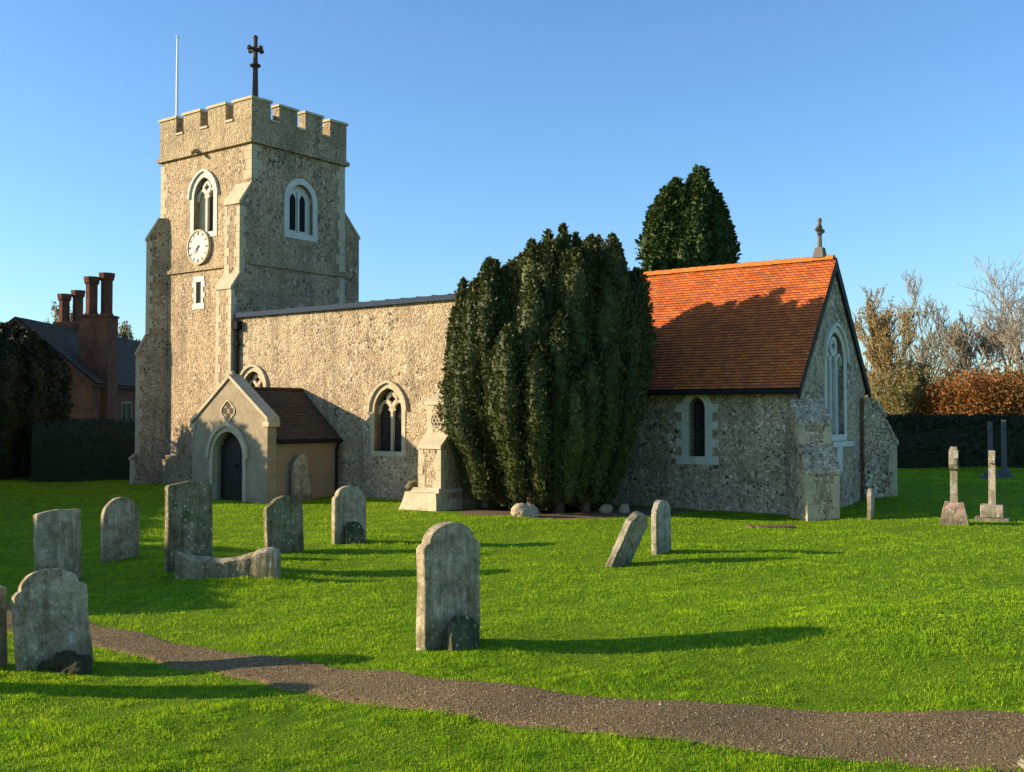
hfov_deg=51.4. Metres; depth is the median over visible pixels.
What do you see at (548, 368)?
yew tree
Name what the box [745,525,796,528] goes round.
ledger stone
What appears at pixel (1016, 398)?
beech bush
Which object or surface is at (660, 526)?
headstone
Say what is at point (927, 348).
bare tree
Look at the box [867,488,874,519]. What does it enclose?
headstone
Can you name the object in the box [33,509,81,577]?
headstone
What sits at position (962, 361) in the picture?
bare tree
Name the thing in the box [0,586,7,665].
headstone
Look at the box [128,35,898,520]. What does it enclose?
church
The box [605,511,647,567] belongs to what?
headstone
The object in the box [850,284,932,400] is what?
tree
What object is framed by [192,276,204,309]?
blocked slit window
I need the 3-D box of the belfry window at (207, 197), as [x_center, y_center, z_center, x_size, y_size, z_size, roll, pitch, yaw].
[-11.179,-6.654,38.870,1.730,2.520,0.395,-1,-2,37]
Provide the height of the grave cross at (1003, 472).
2.100 m
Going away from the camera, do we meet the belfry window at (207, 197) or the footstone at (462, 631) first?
the footstone at (462, 631)
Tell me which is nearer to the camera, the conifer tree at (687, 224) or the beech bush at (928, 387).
the conifer tree at (687, 224)
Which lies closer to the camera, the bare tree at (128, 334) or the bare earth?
the bare earth
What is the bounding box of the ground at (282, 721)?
[0,467,1023,771]
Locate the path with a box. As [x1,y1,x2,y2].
[7,604,1023,771]
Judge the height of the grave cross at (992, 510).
1.819 m
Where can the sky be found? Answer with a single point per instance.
(476, 129)
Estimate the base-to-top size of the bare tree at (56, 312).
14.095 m
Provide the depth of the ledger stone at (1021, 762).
7.83 m
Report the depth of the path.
9.05 m
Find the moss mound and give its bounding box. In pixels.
[36,650,92,674]
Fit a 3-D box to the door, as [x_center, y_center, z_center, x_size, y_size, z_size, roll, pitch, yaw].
[-8.423,2.434,32.438,1.400,2.040,0.110,-1,-2,37]
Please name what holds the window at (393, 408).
in the church
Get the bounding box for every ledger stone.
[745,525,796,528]
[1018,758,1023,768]
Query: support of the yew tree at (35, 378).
on the ground at (282, 721)
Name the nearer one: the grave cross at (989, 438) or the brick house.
the grave cross at (989, 438)
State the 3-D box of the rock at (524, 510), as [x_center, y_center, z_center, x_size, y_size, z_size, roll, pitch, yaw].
[0.318,3.212,26.677,0.720,0.571,0.489,0,-2,0]
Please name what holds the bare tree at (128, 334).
on the ground at (282, 721)
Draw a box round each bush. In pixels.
[869,361,932,414]
[881,378,966,413]
[914,359,1023,415]
[978,360,1023,414]
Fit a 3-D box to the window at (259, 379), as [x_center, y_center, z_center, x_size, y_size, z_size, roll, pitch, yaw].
[-8.684,0.547,36.081,1.530,2.570,0.435,-1,-2,37]
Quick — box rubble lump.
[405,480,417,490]
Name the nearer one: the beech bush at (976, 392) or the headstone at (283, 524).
the headstone at (283, 524)
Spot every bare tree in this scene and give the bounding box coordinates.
[44,300,72,322]
[118,320,140,340]
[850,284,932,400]
[887,268,960,392]
[923,249,1023,406]
[926,309,1008,396]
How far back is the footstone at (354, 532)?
21.33 m
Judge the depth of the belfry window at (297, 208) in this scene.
39.10 m
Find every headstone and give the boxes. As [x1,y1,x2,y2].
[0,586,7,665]
[11,570,92,670]
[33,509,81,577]
[100,497,139,562]
[164,481,212,572]
[263,495,303,552]
[291,454,310,501]
[332,485,366,543]
[417,521,479,651]
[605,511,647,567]
[651,500,670,554]
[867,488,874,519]
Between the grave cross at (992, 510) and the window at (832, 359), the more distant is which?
the window at (832, 359)
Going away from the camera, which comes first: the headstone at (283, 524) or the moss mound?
the moss mound
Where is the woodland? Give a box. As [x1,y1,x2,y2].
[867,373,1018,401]
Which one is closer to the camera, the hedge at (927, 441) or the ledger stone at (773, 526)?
the ledger stone at (773, 526)
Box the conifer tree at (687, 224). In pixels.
[634,164,742,271]
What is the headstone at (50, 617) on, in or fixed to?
on the ground at (282, 721)
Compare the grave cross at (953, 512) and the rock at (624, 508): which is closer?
the grave cross at (953, 512)
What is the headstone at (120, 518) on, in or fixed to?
on the ground at (282, 721)
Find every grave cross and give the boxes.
[939,447,969,524]
[974,450,1009,521]
[980,422,1000,478]
[997,420,1014,477]
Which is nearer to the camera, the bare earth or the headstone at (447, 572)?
the headstone at (447, 572)
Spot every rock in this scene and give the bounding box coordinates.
[510,503,538,517]
[599,504,612,512]
[619,504,629,512]
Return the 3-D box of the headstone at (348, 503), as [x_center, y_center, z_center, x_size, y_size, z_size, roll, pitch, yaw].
[-3.299,2.713,21.527,0.790,1.394,0.134,2,-2,-45]
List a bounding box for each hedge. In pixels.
[31,416,134,481]
[886,412,1023,468]
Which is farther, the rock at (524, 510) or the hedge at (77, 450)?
the hedge at (77, 450)
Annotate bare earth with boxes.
[449,506,697,519]
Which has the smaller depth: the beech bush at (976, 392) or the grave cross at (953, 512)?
the grave cross at (953, 512)
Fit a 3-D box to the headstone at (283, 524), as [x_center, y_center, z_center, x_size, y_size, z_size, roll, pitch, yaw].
[-4.310,2.733,20.092,0.135,1.338,0.812,-2,0,45]
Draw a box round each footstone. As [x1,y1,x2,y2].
[344,521,363,543]
[446,615,480,650]
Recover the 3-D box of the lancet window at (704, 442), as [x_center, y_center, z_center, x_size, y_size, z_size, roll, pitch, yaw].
[5.244,1.134,29.690,1.314,2.090,0.385,-1,-2,37]
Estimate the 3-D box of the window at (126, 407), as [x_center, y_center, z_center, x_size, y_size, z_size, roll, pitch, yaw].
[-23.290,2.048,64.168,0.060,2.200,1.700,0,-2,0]
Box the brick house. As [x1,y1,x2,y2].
[8,272,140,419]
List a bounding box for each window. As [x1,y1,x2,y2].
[121,402,131,419]
[187,169,218,236]
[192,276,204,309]
[240,364,267,386]
[284,179,316,241]
[367,380,407,456]
[675,395,718,464]
[823,322,849,440]
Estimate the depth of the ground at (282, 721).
12.38 m
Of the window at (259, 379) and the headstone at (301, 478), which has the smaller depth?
the headstone at (301, 478)
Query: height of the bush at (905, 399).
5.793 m
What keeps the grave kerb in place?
on the ground at (282, 721)
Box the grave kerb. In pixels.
[175,547,281,578]
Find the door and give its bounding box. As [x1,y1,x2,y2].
[221,433,241,499]
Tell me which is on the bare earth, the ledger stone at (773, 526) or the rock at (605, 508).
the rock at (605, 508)
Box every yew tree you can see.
[0,321,74,477]
[436,222,657,512]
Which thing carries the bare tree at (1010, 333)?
on the ground at (282, 721)
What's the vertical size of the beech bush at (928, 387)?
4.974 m
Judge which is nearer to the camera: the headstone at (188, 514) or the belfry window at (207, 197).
the headstone at (188, 514)
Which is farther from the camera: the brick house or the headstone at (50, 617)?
the brick house
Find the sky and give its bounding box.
[0,0,1023,378]

